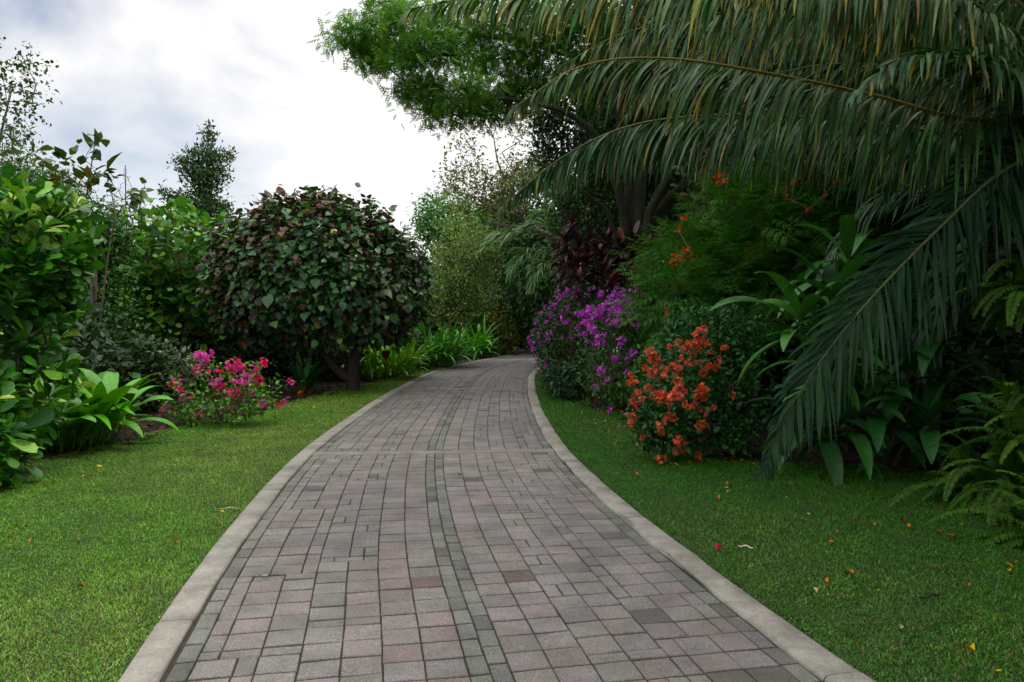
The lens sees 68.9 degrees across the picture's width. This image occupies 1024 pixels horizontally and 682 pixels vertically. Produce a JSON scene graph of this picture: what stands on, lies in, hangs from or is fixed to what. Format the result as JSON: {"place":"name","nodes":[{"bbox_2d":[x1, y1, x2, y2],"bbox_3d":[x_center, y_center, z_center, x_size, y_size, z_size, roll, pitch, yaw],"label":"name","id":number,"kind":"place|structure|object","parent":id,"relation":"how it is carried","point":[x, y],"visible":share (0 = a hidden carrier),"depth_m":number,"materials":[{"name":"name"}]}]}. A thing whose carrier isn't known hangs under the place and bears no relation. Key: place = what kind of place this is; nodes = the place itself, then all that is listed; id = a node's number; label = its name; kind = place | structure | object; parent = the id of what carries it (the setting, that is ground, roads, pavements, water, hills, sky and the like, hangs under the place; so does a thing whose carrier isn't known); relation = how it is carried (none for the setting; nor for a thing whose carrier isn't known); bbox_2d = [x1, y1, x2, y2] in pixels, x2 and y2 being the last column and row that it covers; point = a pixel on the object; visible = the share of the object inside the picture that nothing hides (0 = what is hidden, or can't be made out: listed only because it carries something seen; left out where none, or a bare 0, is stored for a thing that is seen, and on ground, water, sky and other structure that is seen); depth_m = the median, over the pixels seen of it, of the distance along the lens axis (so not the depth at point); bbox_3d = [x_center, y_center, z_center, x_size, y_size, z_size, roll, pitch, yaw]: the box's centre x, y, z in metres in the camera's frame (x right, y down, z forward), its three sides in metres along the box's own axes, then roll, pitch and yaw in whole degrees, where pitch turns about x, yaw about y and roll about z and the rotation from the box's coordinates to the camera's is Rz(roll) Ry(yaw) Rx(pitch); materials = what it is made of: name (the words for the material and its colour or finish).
{"place":"outdoors","nodes":[
{"label":"outdoors","id":0,"kind":"place"},
{"bbox_2d":[0,0,632,280],"label":"sky","id":1,"kind":"structure","parent":0,"point":[143,74],"materials":[{"name":"white"}]},
{"bbox_2d":[0,297,1023,681],"bbox_3d":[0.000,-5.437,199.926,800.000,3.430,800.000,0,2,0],"label":"ground","id":2,"kind":"structure","parent":0,"point":[318,389],"depth_m":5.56,"materials":[{"name":"green plant"}]},
{"bbox_2d":[0,37,61,164],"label":"thin tree","id":3,"kind":"object","parent":2,"relation":"on","point":[11,135],"visible":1,"depth_m":15.76,"materials":[{"name":"green plant"}]},
{"bbox_2d":[0,164,111,485],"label":"paddle leaf bush","id":4,"kind":"object","parent":2,"relation":"on","point":[44,267],"visible":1,"depth_m":7.51,"materials":[{"name":"green plant"}]},
{"bbox_2d":[0,140,132,312],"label":"airy bush","id":5,"kind":"object","parent":2,"relation":"on","point":[36,171],"visible":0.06,"depth_m":17.25,"materials":[{"name":"green plant"}]},
{"bbox_2d":[0,295,141,434],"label":"undergrowth shrub","id":6,"kind":"object","parent":2,"relation":"on","point":[86,352],"visible":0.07,"depth_m":10.90,"materials":[{"name":"green plant"}]},
{"bbox_2d":[1,295,176,415],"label":"undergrowth shrub","id":7,"kind":"object","parent":2,"relation":"on","point":[118,354],"visible":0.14,"depth_m":12.25,"materials":[{"name":"green plant"}]},
{"bbox_2d":[30,128,153,342],"bbox_3d":[-7.455,-1.116,13.176,2.195,5.088,1.190,0,2,0],"label":"sapling","id":8,"kind":"object","parent":2,"relation":"on","point":[94,180],"visible":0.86,"depth_m":13.11,"materials":[{"name":"green plant"}]},
{"bbox_2d":[63,279,133,344],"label":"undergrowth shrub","id":9,"kind":"object","parent":2,"relation":"on","point":[88,297],"depth_m":13.96,"materials":[{"name":"green plant"}]},
{"bbox_2d":[21,367,180,455],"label":"ginger clump","id":10,"kind":"object","parent":2,"relation":"on","point":[104,399],"visible":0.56,"depth_m":9.31,"materials":[{"name":"green plant"}]},
{"bbox_2d":[60,184,147,347],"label":"leaf tree","id":11,"kind":"object","parent":2,"relation":"on","point":[121,242],"visible":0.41,"depth_m":15.42,"materials":[{"name":"green plant"}]},
{"bbox_2d":[107,165,154,318],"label":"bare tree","id":12,"kind":"object","parent":2,"relation":"on","point":[125,205],"visible":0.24,"depth_m":18.88,"materials":[{"name":"green plant"}]},
{"bbox_2d":[67,314,225,411],"bbox_3d":[-7.001,0.550,13.161,3.155,2.111,2.586,1,2,26],"label":"undergrowth shrub","id":13,"kind":"object","parent":2,"relation":"on","point":[149,358],"visible":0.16,"depth_m":12.92,"materials":[{"name":"green plant"}]},
{"bbox_2d":[89,191,241,369],"bbox_3d":[-8.684,-1.201,18.758,4.188,5.199,3.395,0,2,0],"label":"sea grape bush","id":14,"kind":"object","parent":2,"relation":"on","point":[160,228],"visible":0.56,"depth_m":18.40,"materials":[{"name":"green plant"}]},
{"bbox_2d":[108,338,225,407],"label":"variegated shrub","id":15,"kind":"object","parent":2,"relation":"on","point":[183,368],"visible":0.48,"depth_m":12.91,"materials":[{"name":"green plant"}]},
{"bbox_2d":[113,296,242,388],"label":"undergrowth shrub","id":16,"kind":"object","parent":2,"relation":"on","point":[208,353],"depth_m":20.57,"materials":[{"name":"green plant"}]},
{"bbox_2d":[109,221,263,387],"bbox_3d":[-10.091,-0.881,20.922,5.446,5.216,6.433,1,2,42],"label":"broadleaf tree","id":17,"kind":"object","parent":2,"relation":"on","point":[153,286],"visible":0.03,"depth_m":19.75,"materials":[{"name":"green plant"}]},
{"bbox_2d":[156,119,244,231],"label":"narrow tree","id":18,"kind":"object","parent":2,"relation":"on","point":[203,173],"visible":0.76,"depth_m":26.57,"materials":[{"name":"green plant"}]},
{"bbox_2d":[170,206,250,373],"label":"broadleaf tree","id":19,"kind":"object","parent":2,"relation":"on","point":[220,209],"depth_m":24.90,"materials":[{"name":"green plant"}]},
{"bbox_2d":[29,373,409,464],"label":"leaf litter","id":20,"kind":"object","parent":2,"relation":"on","point":[162,428],"visible":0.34,"depth_m":12.63,"materials":[{"name":"plant"}]},
{"bbox_2d":[0,367,444,681],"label":"lawn grass","id":21,"kind":"structure","parent":2,"relation":"on","point":[339,399],"depth_m":5.94,"materials":[{"name":"green plant"}]},
{"bbox_2d":[158,344,303,428],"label":"bougainvillea","id":22,"kind":"object","parent":2,"relation":"on","point":[201,410],"visible":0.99,"depth_m":11.28,"materials":[{"name":"pink plant"}]},
{"bbox_2d":[176,317,314,388],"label":"undergrowth shrub","id":23,"kind":"object","parent":2,"relation":"on","point":[219,348],"visible":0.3,"depth_m":19.21,"materials":[{"name":"green plant"}]},
{"bbox_2d":[241,344,370,379],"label":"undergrowth shrub","id":24,"kind":"object","parent":2,"relation":"on","point":[316,358],"visible":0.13,"depth_m":19.51,"materials":[{"name":"green plant"}]},
{"bbox_2d":[280,347,334,395],"bbox_3d":[-4.332,0.682,15.802,1.114,1.191,0.787,-1,2,-25],"label":"canna","id":25,"kind":"object","parent":2,"relation":"on","point":[300,374],"visible":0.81,"depth_m":15.81,"materials":[{"name":"green plant"}]},
{"bbox_2d":[184,182,436,390],"bbox_3d":[-4.276,-1.141,16.997,5.203,4.707,5.142,0,2,0],"label":"hibiscus tree","id":26,"kind":"object","parent":2,"relation":"on","point":[312,292],"visible":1,"depth_m":15.42,"materials":[{"name":"green plant"}]},
{"bbox_2d":[118,348,585,681],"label":"kerb","id":27,"kind":"structure","parent":2,"relation":"on","point":[153,657],"depth_m":4.68,"materials":[{"name":"concrete"}]},
{"bbox_2d":[345,325,426,375],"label":"undergrowth shrub","id":28,"kind":"object","parent":2,"relation":"on","point":[416,345],"visible":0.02,"depth_m":22.54,"materials":[{"name":"green plant"}]},
{"bbox_2d":[322,333,454,380],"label":"strap leaf clump","id":29,"kind":"object","parent":2,"relation":"on","point":[406,358],"visible":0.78,"depth_m":19.89,"materials":[{"name":"green plant"}]},
{"bbox_2d":[364,265,436,358],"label":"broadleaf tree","id":30,"kind":"object","parent":2,"relation":"on","point":[429,266],"depth_m":26.95,"materials":[{"name":"green plant"}]},
{"bbox_2d":[378,311,485,367],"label":"strap leaf clump","id":31,"kind":"object","parent":2,"relation":"on","point":[447,355],"visible":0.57,"depth_m":24.50,"materials":[{"name":"green plant"}]},
{"bbox_2d":[313,449,553,455],"bbox_3d":[-0.930,1.356,9.042,2.880,0.033,0.212,0,2,-4],"label":"path band","id":32,"kind":"object","parent":2,"relation":"on","point":[337,453],"visible":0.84,"depth_m":9.05,"materials":[{"name":"stone"}]},
{"bbox_2d":[411,252,472,338],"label":"tree","id":33,"kind":"object","parent":2,"relation":"on","point":[434,327],"visible":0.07,"depth_m":33.20,"materials":[{"name":"green plant"}]},
{"bbox_2d":[400,179,486,315],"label":"tree","id":34,"kind":"object","parent":2,"relation":"on","point":[428,215],"visible":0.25,"depth_m":41.15,"materials":[{"name":"green plant"}]},
{"bbox_2d":[403,388,526,389],"bbox_3d":[-1.089,1.119,17.339,2.880,0.033,0.206,0,2,1],"label":"path band","id":35,"kind":"object","parent":2,"relation":"on","point":[465,388],"visible":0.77,"depth_m":17.33,"materials":[{"name":"stone"}]},
{"bbox_2d":[420,198,516,363],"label":"wispy tree","id":36,"kind":"object","parent":2,"relation":"on","point":[456,299],"visible":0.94,"depth_m":26.73,"materials":[{"name":"green plant"}]},
{"bbox_2d":[433,312,503,358],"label":"strap leaf clump","id":37,"kind":"object","parent":2,"relation":"on","point":[484,347],"visible":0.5,"depth_m":31.00,"materials":[{"name":"green plant"}]},
{"bbox_2d":[456,325,491,339],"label":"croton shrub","id":38,"kind":"object","parent":2,"relation":"on","point":[469,329],"visible":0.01,"depth_m":35.99,"materials":[{"name":"green plant"}]},
{"bbox_2d":[444,287,504,343],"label":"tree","id":39,"kind":"object","parent":2,"relation":"on","point":[476,318],"visible":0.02,"depth_m":40.22,"materials":[{"name":"green plant"}]},
{"bbox_2d":[429,199,528,344],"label":"tree","id":40,"kind":"object","parent":2,"relation":"on","point":[478,277],"visible":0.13,"depth_m":38.83,"materials":[{"name":"green plant"}]},
{"bbox_2d":[160,347,824,681],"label":"paved path","id":41,"kind":"structure","parent":2,"relation":"on","point":[177,655],"depth_m":4.46,"materials":[{"name":"grey stone"}]},
{"bbox_2d":[467,317,518,355],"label":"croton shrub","id":42,"kind":"object","parent":2,"relation":"on","point":[507,345],"visible":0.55,"depth_m":33.86,"materials":[{"name":"green plant"}]},
{"bbox_2d":[470,365,515,365],"bbox_3d":[-0.372,0.870,26.036,2.880,0.033,0.208,0,2,11],"label":"path band","id":43,"kind":"object","parent":2,"relation":"on","point":[495,365],"visible":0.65,"depth_m":26.03,"materials":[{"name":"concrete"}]},
{"bbox_2d":[428,113,580,350],"bbox_3d":[-0.319,-4.572,30.076,6.352,10.860,4.900,0,2,0],"label":"sparse tree","id":44,"kind":"object","parent":2,"relation":"on","point":[486,178],"visible":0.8,"depth_m":29.71,"materials":[{"name":"green plant"}]},
{"bbox_2d":[486,299,531,348],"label":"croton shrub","id":45,"kind":"object","parent":2,"relation":"on","point":[517,339],"visible":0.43,"depth_m":35.22,"materials":[{"name":"green plant"}]},
{"bbox_2d":[484,276,552,348],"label":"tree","id":46,"kind":"object","parent":2,"relation":"on","point":[519,346],"depth_m":41.01,"materials":[{"name":"green plant"}]},
{"bbox_2d":[473,144,581,352],"bbox_3d":[1.452,-4.125,35.755,7.080,10.653,6.879,0,2,0],"label":"tree","id":47,"kind":"object","parent":2,"relation":"on","point":[510,303],"visible":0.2,"depth_m":34.96,"materials":[{"name":"green plant"}]},
{"bbox_2d":[307,0,778,368],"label":"spreading tree","id":48,"kind":"object","parent":2,"relation":"on","point":[384,54],"visible":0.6,"depth_m":19.02,"materials":[{"name":"green plant"}]},
{"bbox_2d":[475,189,615,346],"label":"young palm","id":49,"kind":"object","parent":2,"relation":"on","point":[533,277],"visible":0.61,"depth_m":23.44,"materials":[{"name":"green plant"}]},
{"bbox_2d":[498,206,618,354],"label":"tree","id":50,"kind":"object","parent":2,"relation":"on","point":[539,295],"visible":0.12,"depth_m":33.04,"materials":[{"name":"green plant"}]},
{"bbox_2d":[526,277,602,391],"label":"bougainvillea","id":51,"kind":"object","parent":2,"relation":"on","point":[556,342],"visible":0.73,"depth_m":15.89,"materials":[{"name":"purple plant"}]},
{"bbox_2d":[539,356,595,400],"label":"dark bush","id":52,"kind":"object","parent":2,"relation":"on","point":[567,392],"visible":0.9,"depth_m":14.87,"materials":[{"name":"green plant"}]},
{"bbox_2d":[543,210,652,390],"bbox_3d":[1.890,-0.854,16.787,2.355,4.072,1.643,0,2,-9],"label":"cordyline","id":53,"kind":"object","parent":2,"relation":"on","point":[566,235],"visible":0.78,"depth_m":16.50,"materials":[{"name":"red plant"}]},
{"bbox_2d":[554,246,648,390],"bbox_3d":[1.987,-0.477,15.650,2.173,3.325,2.129,0,2,0],"label":"cordyline","id":54,"kind":"object","parent":2,"relation":"on","point":[590,281],"visible":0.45,"depth_m":15.63,"materials":[{"name":"red plant"}]},
{"bbox_2d":[520,100,696,353],"bbox_3d":[3.077,-3.219,22.572,6.154,8.565,2.972,0,2,0],"label":"glossy dark tree","id":55,"kind":"object","parent":2,"relation":"on","point":[543,126],"visible":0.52,"depth_m":22.20,"materials":[{"name":"green plant"}]},
{"bbox_2d":[549,225,667,385],"bbox_3d":[2.184,-0.731,16.606,2.619,3.638,1.632,0,2,-5],"label":"cordyline","id":56,"kind":"object","parent":2,"relation":"on","point":[590,256],"visible":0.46,"depth_m":16.26,"materials":[{"name":"red plant"}]},
{"bbox_2d":[572,281,665,413],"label":"bougainvillea","id":57,"kind":"object","parent":2,"relation":"on","point":[612,391],"visible":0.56,"depth_m":13.23,"materials":[{"name":"purple plant"}]},
{"bbox_2d":[560,3,689,337],"bbox_3d":[5.081,-6.236,26.481,7.254,13.615,7.852,0,2,0],"label":"shade tree","id":58,"kind":"object","parent":2,"relation":"on","point":[614,204],"visible":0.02,"depth_m":25.63,"materials":[{"name":"green plant"}]},
{"bbox_2d":[611,326,672,384],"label":"shade shrub","id":59,"kind":"object","parent":2,"relation":"on","point":[647,358],"visible":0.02,"depth_m":14.66,"materials":[{"name":"green plant"}]},
{"bbox_2d":[630,46,729,265],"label":"shade tree","id":60,"kind":"object","parent":2,"relation":"on","point":[651,186],"visible":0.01,"depth_m":23.12,"materials":[{"name":"green plant"}]},
{"bbox_2d":[616,293,778,464],"bbox_3d":[2.171,0.486,8.907,2.256,2.140,1.676,-1,2,-32],"label":"bougainvillea","id":61,"kind":"object","parent":2,"relation":"on","point":[676,430],"visible":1,"depth_m":8.52,"materials":[{"name":"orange plant"}]},
{"bbox_2d":[527,351,875,681],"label":"kerb","id":62,"kind":"structure","parent":2,"relation":"on","point":[816,659],"depth_m":4.51,"materials":[{"name":"concrete"}]},
{"bbox_2d":[397,0,1023,486],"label":"palm tree","id":63,"kind":"object","parent":2,"relation":"on","point":[977,62],"visible":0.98,"depth_m":6.32,"materials":[{"name":"green plant"}]},
{"bbox_2d":[931,226,1023,335],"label":"fern","id":64,"kind":"object","parent":63,"relation":"attached to","point":[1000,289],"visible":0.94,"depth_m":6.68,"materials":[{"name":"green plant"}]},
{"bbox_2d":[657,341,788,404],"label":"shade shrub","id":65,"kind":"object","parent":2,"relation":"on","point":[669,379],"visible":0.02,"depth_m":12.32,"materials":[{"name":"green plant"}]},
{"bbox_2d":[678,116,803,243],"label":"tree","id":66,"kind":"object","parent":2,"relation":"on","point":[706,148],"visible":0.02,"depth_m":14.26,"materials":[{"name":"green plant"}]},
{"bbox_2d":[642,0,892,241],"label":"shade tree","id":67,"kind":"object","parent":2,"relation":"on","point":[674,166],"visible":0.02,"depth_m":16.82,"materials":[{"name":"green plant"}]},
{"bbox_2d":[603,142,934,409],"bbox_3d":[3.892,-0.968,11.539,5.247,4.424,3.802,0,2,0],"label":"feathery shrub","id":68,"kind":"object","parent":2,"relation":"on","point":[731,255],"visible":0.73,"depth_m":10.93,"materials":[{"name":"green plant"}]},
{"bbox_2d":[535,366,1023,548],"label":"leaf litter","id":69,"kind":"object","parent":2,"relation":"on","point":[846,456],"visible":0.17,"depth_m":8.63,"materials":[{"name":"plant"}]},
{"bbox_2d":[722,280,896,422],"bbox_3d":[4.518,0.240,11.292,2.935,2.441,2.665,0,2,0],"label":"shade shrub","id":70,"kind":"object","parent":2,"relation":"on","point":[775,379],"visible":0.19,"depth_m":10.95,"materials":[{"name":"green plant"}]},
{"bbox_2d":[710,214,924,446],"bbox_3d":[3.373,0.049,7.968,2.267,2.725,1.620,-1,2,-40],"label":"broad leaf plant","id":71,"kind":"object","parent":2,"relation":"on","point":[832,279],"visible":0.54,"depth_m":7.84,"materials":[{"name":"green plant"}]},
{"bbox_2d":[736,271,1015,484],"bbox_3d":[3.826,0.464,7.615,2.818,2.322,2.046,0,2,0],"label":"broad leaf plant","id":72,"kind":"object","parent":2,"relation":"on","point":[929,407],"visible":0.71,"depth_m":7.43,"materials":[{"name":"green plant"}]},
{"bbox_2d":[735,0,1023,320],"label":"shade tree","id":73,"kind":"object","parent":2,"relation":"on","point":[897,217],"visible":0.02,"depth_m":11.69,"materials":[{"name":"green plant"}]},
{"bbox_2d":[777,47,992,264],"bbox_3d":[9.058,-5.415,15.243,7.360,9.899,7.438,-1,2,-42],"label":"shade tree","id":74,"kind":"object","parent":2,"relation":"on","point":[893,207],"visible":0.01,"depth_m":14.49,"materials":[{"name":"green plant"}]},
{"bbox_2d":[778,241,1023,413],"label":"shade shrub","id":75,"kind":"object","parent":2,"relation":"on","point":[983,338],"visible":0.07,"depth_m":9.40,"materials":[{"name":"green plant"}]},
{"bbox_2d":[814,332,1013,454],"bbox_3d":[4.666,0.754,8.811,2.429,1.729,1.912,0,2,0],"label":"shade shrub","id":76,"kind":"object","parent":2,"relation":"on","point":[978,353],"visible":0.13,"depth_m":8.49,"materials":[{"name":"green plant"}]},
{"bbox_2d":[919,593,941,598],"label":"twig","id":77,"kind":"object","parent":2,"relation":"on","point":[929,595],"visible":1,"depth_m":4.24,"materials":[{"name":"wood"}]},
{"bbox_2d":[924,563,968,566],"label":"twig","id":78,"kind":"object","parent":2,"relation":"on","point":[945,564],"visible":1,"depth_m":4.78,"materials":[{"name":"brown wood"}]},
{"bbox_2d":[874,0,1023,355],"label":"shade tree","id":79,"kind":"object","parent":2,"relation":"on","point":[1001,246],"visible":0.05,"depth_m":10.02,"materials":[{"name":"green plant"}]},
{"bbox_2d":[887,421,1023,526],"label":"fern","id":80,"kind":"object","parent":2,"relation":"on","point":[971,470],"visible":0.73,"depth_m":6.21,"materials":[{"name":"green plant"}]},
{"bbox_2d":[896,334,1023,464],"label":"shade shrub","id":81,"kind":"object","parent":2,"relation":"on","point":[985,385],"visible":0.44,"depth_m":7.76,"materials":[{"name":"green plant"}]},
{"bbox_2d":[965,643,976,650],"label":"fallen leaf","id":82,"kind":"object","parent":2,"relation":"on","point":[972,646],"visible":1,"depth_m":3.57,"materials":[{"name":"yellow plant"}]},
{"bbox_2d":[926,470,1023,548],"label":"fern","id":83,"kind":"object","parent":2,"relation":"on","point":[1012,530],"visible":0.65,"depth_m":5.30,"materials":[{"name":"green plant"}]},
{"bbox_2d":[928,376,1023,474],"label":"fern","id":84,"kind":"object","parent":2,"relation":"on","point":[1013,407],"visible":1,"depth_m":6.00,"materials":[{"name":"green plant"}]},
{"bbox_2d":[959,257,1023,382],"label":"shade shrub","id":85,"kind":"object","parent":2,"relation":"on","point":[1013,332],"visible":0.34,"depth_m":8.64,"materials":[{"name":"green plant"}]}
]}

